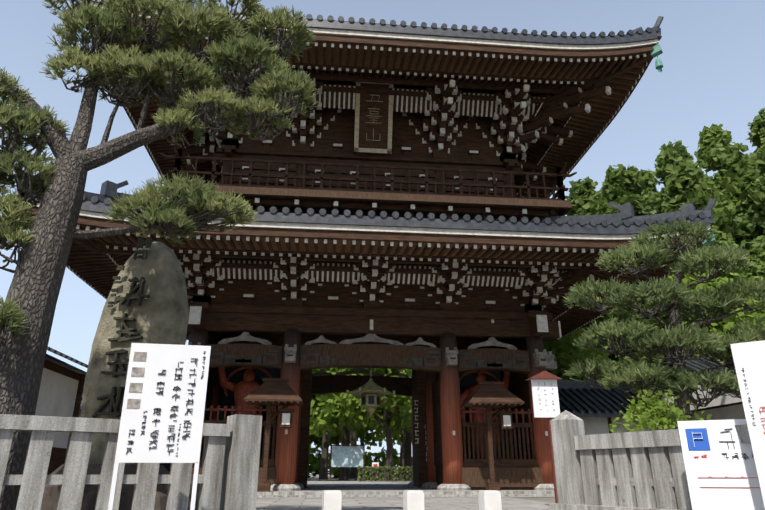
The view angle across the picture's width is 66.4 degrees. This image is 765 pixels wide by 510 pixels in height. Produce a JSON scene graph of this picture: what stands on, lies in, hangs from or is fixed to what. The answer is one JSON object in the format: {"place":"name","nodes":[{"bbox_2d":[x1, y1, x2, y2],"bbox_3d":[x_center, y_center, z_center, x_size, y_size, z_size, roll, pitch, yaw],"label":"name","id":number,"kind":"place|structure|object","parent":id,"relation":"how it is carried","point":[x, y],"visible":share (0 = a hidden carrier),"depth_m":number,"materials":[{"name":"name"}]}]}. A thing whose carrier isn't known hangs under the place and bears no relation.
{"place":"outdoors","nodes":[
{"label":"outdoors","id":0,"kind":"place"},
{"bbox_2d":[35,347,87,474],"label":"house","id":1,"kind":"structure","parent":0,"point":[61,388],"depth_m":13.93,"materials":[{"name":"paint"}]},
{"bbox_2d":[0,0,764,473],"label":"sky","id":2,"kind":"structure","parent":0,"point":[712,58],"materials":[{"name":"blue"}]},
{"bbox_2d":[256,474,554,509],"bbox_3d":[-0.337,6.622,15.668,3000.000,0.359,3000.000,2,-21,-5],"label":"ground","id":3,"kind":"structure","parent":0,"point":[430,503],"depth_m":11.61,"materials":[{"name":"grey stone"}]},
{"bbox_2d":[40,238,199,509],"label":"monument","id":4,"kind":"object","parent":3,"relation":"on","point":[147,300],"visible":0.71,"depth_m":7.78,"materials":[{"name":"stone"}]},
{"bbox_2d":[78,388,170,472],"bbox_3d":[-19.003,5.688,19.141,25.000,3.840,4.460,2,-21,-5],"label":"corridor","id":5,"kind":"object","parent":3,"relation":"on","point":[166,466],"depth_m":19.53,"materials":[{"name":"paint"}]},
{"bbox_2d":[0,414,263,509],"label":"fence","id":6,"kind":"object","parent":3,"relation":"on","point":[228,478],"visible":0.85,"depth_m":4.95,"materials":[{"name":"wood"}]},
{"bbox_2d":[0,0,318,509],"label":"pine","id":7,"kind":"object","parent":3,"relation":"on","point":[27,308],"visible":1,"depth_m":6.82,"materials":[{"name":"green plant"}]},
{"bbox_2d":[108,343,210,509],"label":"sign board","id":8,"kind":"object","parent":3,"relation":"on","point":[162,413],"visible":1,"depth_m":4.66,"materials":[{"name":"white"}]},
{"bbox_2d":[309,434,331,448],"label":"tree","id":9,"kind":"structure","parent":3,"relation":"on","point":[315,440],"depth_m":78.20,"materials":[{"name":"green plant"}]},
{"bbox_2d":[322,490,341,509],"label":"bollard","id":10,"kind":"object","parent":3,"relation":"on","point":[331,499],"visible":1,"depth_m":6.32,"materials":[{"name":"paint"}]},
{"bbox_2d":[318,427,349,477],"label":"tree","id":11,"kind":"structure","parent":3,"relation":"on","point":[334,440],"depth_m":77.20,"materials":[{"name":"green plant"}]},
{"bbox_2d":[309,369,360,436],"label":"tree","id":12,"kind":"object","parent":3,"relation":"on","point":[323,408],"visible":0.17,"depth_m":44.09,"materials":[{"name":"green plant"}]},
{"bbox_2d":[319,371,369,479],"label":"tree","id":13,"kind":"object","parent":3,"relation":"on","point":[323,473],"visible":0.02,"depth_m":57.14,"materials":[{"name":"brown plant"}]},
{"bbox_2d":[330,445,364,480],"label":"notice board","id":14,"kind":"object","parent":3,"relation":"on","point":[347,455],"visible":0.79,"depth_m":44.34,"materials":[{"name":"grey wood"}]},
{"bbox_2d":[313,418,385,478],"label":"tree","id":15,"kind":"object","parent":3,"relation":"on","point":[353,470],"visible":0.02,"depth_m":66.28,"materials":[{"name":"green plant"}]},
{"bbox_2d":[318,368,380,479],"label":"tree","id":16,"kind":"object","parent":3,"relation":"on","point":[344,473],"visible":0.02,"depth_m":49.81,"materials":[{"name":"green plant"}]},
{"bbox_2d":[308,444,412,477],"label":"bush wall","id":17,"kind":"structure","parent":3,"relation":"on","point":[314,466],"depth_m":72.21,"materials":[{"name":"green plant"}]},
{"bbox_2d":[339,429,385,446],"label":"tree","id":18,"kind":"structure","parent":3,"relation":"on","point":[366,438],"depth_m":79.19,"materials":[{"name":"green plant"}]},
{"bbox_2d":[16,0,715,489],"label":"gate","id":19,"kind":"structure","parent":3,"relation":"on","point":[368,246],"depth_m":17.51,"materials":[{"name":"brown wood"}]},
{"bbox_2d":[218,366,272,437],"bbox_3d":[-4.161,4.668,17.668,1.754,3.120,1.046,2,-21,-5],"label":"guardian statue","id":20,"kind":"object","parent":19,"relation":"on","point":[247,386],"visible":0.46,"depth_m":17.71,"materials":[{"name":"red wood"}]},
{"bbox_2d":[243,378,302,491],"bbox_3d":[-2.852,4.610,15.116,1.480,2.800,1.050,2,-21,-5],"label":"roofed lantern","id":21,"kind":"object","parent":19,"relation":"on","point":[269,392],"visible":1,"depth_m":15.14,"materials":[{"name":"brown wood"}]},
{"bbox_2d":[220,157,515,196],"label":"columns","id":22,"kind":"structure","parent":19,"relation":"on","point":[227,166],"depth_m":19.12,"materials":[{"name":"brown wood"}]},
{"bbox_2d":[346,371,394,417],"bbox_3d":[-0.332,3.897,16.633,1.390,1.420,1.239,2,-21,-5],"label":"hanging lantern","id":23,"kind":"object","parent":19,"relation":"hanging from","point":[370,393],"visible":1,"depth_m":16.37,"materials":[{"name":"brown metal"}]},
{"bbox_2d":[459,370,509,458],"bbox_3d":[3.190,4.915,18.330,1.754,3.120,1.046,2,-21,-5],"label":"guardian statue","id":24,"kind":"object","parent":19,"relation":"on","point":[466,393],"visible":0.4,"depth_m":18.28,"materials":[{"name":"red wood"}]},
{"bbox_2d":[461,381,523,490],"bbox_3d":[2.991,4.807,15.642,1.480,2.800,1.050,2,-21,-5],"label":"roofed lantern","id":25,"kind":"object","parent":19,"relation":"on","point":[487,396],"visible":0.94,"depth_m":15.67,"materials":[{"name":"brown wood"}]},
{"bbox_2d":[333,368,411,467],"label":"tree","id":26,"kind":"object","parent":3,"relation":"on","point":[388,418],"visible":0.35,"depth_m":46.30,"materials":[{"name":"green plant"}]},
{"bbox_2d":[372,462,378,467],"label":"notice","id":27,"kind":"object","parent":3,"relation":"on","point":[375,464],"visible":0.41,"depth_m":43.36,"materials":[{"name":"white wood"}]},
{"bbox_2d":[357,466,412,481],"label":"hedge","id":28,"kind":"object","parent":3,"relation":"on","point":[384,473],"visible":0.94,"depth_m":41.02,"materials":[{"name":"green plant"}]},
{"bbox_2d":[369,421,406,465],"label":"tree","id":29,"kind":"object","parent":3,"relation":"on","point":[402,446],"depth_m":68.64,"materials":[{"name":"brown plant"}]},
{"bbox_2d":[392,434,400,444],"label":"tree","id":30,"kind":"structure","parent":3,"relation":"on","point":[393,439],"depth_m":80.01,"materials":[{"name":"green plant"}]},
{"bbox_2d":[399,369,411,466],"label":"tree","id":31,"kind":"object","parent":3,"relation":"on","point":[408,453],"depth_m":54.20,"materials":[{"name":"brown plant"}]},
{"bbox_2d":[257,481,554,496],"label":"gate plinth","id":32,"kind":"structure","parent":3,"relation":"on","point":[430,489],"depth_m":15.17,"materials":[{"name":"grey stone"}]},
{"bbox_2d":[188,328,553,483],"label":"pillars","id":33,"kind":"structure","parent":32,"relation":"on","point":[286,455],"depth_m":16.52,"materials":[{"name":"red wood"}]},
{"bbox_2d":[403,490,423,509],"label":"bollard","id":34,"kind":"object","parent":3,"relation":"on","point":[413,499],"visible":1,"depth_m":6.30,"materials":[{"name":"paint"}]},
{"bbox_2d":[478,490,501,509],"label":"bollard","id":35,"kind":"object","parent":3,"relation":"on","point":[489,499],"visible":1,"depth_m":6.29,"materials":[{"name":"paint"}]},
{"bbox_2d":[527,371,561,502],"bbox_3d":[2.846,3.123,9.994,0.600,2.240,0.240,2,-21,-5],"label":"roofed sign","id":36,"kind":"object","parent":3,"relation":"on","point":[545,397],"visible":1,"depth_m":10.18,"materials":[{"name":"white"}]},
{"bbox_2d":[543,327,618,379],"bbox_3d":[7.841,5.643,26.729,6.192,9.466,7.951,13,-24,-30],"label":"tree","id":37,"kind":"object","parent":3,"relation":"on","point":[561,347],"visible":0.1,"depth_m":24.25,"materials":[{"name":"green plant"}]},
{"bbox_2d":[547,176,654,380],"bbox_3d":[11.377,3.415,30.628,7.399,16.345,7.554,2,-21,-5],"label":"tall tree","id":38,"kind":"object","parent":3,"relation":"on","point":[583,198],"visible":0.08,"depth_m":32.03,"materials":[{"name":"green plant"}]},
{"bbox_2d":[553,380,674,434],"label":"building","id":39,"kind":"structure","parent":3,"relation":"on","point":[596,409],"depth_m":20.40,"materials":[{"name":"tile"}]},
{"bbox_2d":[597,164,687,367],"bbox_3d":[13.439,3.068,32.015,7.125,17.965,7.210,-11,-23,26],"label":"tall tree","id":40,"kind":"object","parent":3,"relation":"on","point":[621,185],"visible":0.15,"depth_m":33.79,"materials":[{"name":"green plant"}]},
{"bbox_2d":[626,166,658,208],"bbox_3d":[17.343,3.527,37.165,8.668,20.712,10.505,-17,-26,38],"label":"tall tree","id":41,"kind":"object","parent":3,"relation":"on","point":[650,185],"depth_m":38.92,"materials":[{"name":"green plant"}]},
{"bbox_2d":[541,410,751,509],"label":"fence","id":42,"kind":"object","parent":3,"relation":"on","point":[642,470],"visible":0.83,"depth_m":6.01,"materials":[{"name":"wood"}]},
{"bbox_2d":[677,419,764,509],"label":"parking sign","id":43,"kind":"object","parent":42,"relation":"on","point":[720,465],"visible":0.73,"depth_m":5.03,"materials":[{"name":"white"}]},
{"bbox_2d":[609,389,711,432],"bbox_3d":[4.531,3.193,9.771,1.738,1.964,1.364,12,-24,-29],"label":"shrub","id":44,"kind":"object","parent":3,"relation":"on","point":[654,409],"visible":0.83,"depth_m":9.98,"materials":[{"name":"green plant"}]},
{"bbox_2d":[562,218,764,428],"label":"pine","id":45,"kind":"object","parent":3,"relation":"on","point":[680,380],"visible":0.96,"depth_m":11.91,"materials":[{"name":"green plant"}]},
{"bbox_2d":[652,352,745,420],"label":"house","id":46,"kind":"structure","parent":3,"relation":"on","point":[728,407],"depth_m":18.17,"materials":[{"name":"paint"}]},
{"bbox_2d":[634,272,764,405],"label":"tree","id":47,"kind":"object","parent":3,"relation":"on","point":[721,325],"visible":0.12,"depth_m":20.51,"materials":[{"name":"green plant"}]},
{"bbox_2d":[641,140,764,365],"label":"tall tree","id":48,"kind":"object","parent":3,"relation":"on","point":[685,179],"visible":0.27,"depth_m":31.27,"materials":[{"name":"green plant"}]},
{"bbox_2d":[694,124,764,317],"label":"tall tree","id":49,"kind":"object","parent":3,"relation":"on","point":[728,162],"visible":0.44,"depth_m":32.17,"materials":[{"name":"green plant"}]},
{"bbox_2d":[730,340,764,506],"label":"tall sign","id":50,"kind":"object","parent":3,"relation":"on","point":[749,359],"visible":1,"depth_m":4.76,"materials":[{"name":"white"}]},
{"bbox_2d":[742,108,764,247],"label":"tall tree","id":51,"kind":"object","parent":3,"relation":"on","point":[756,160],"visible":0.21,"depth_m":34.20,"materials":[{"name":"green plant"}]}
]}

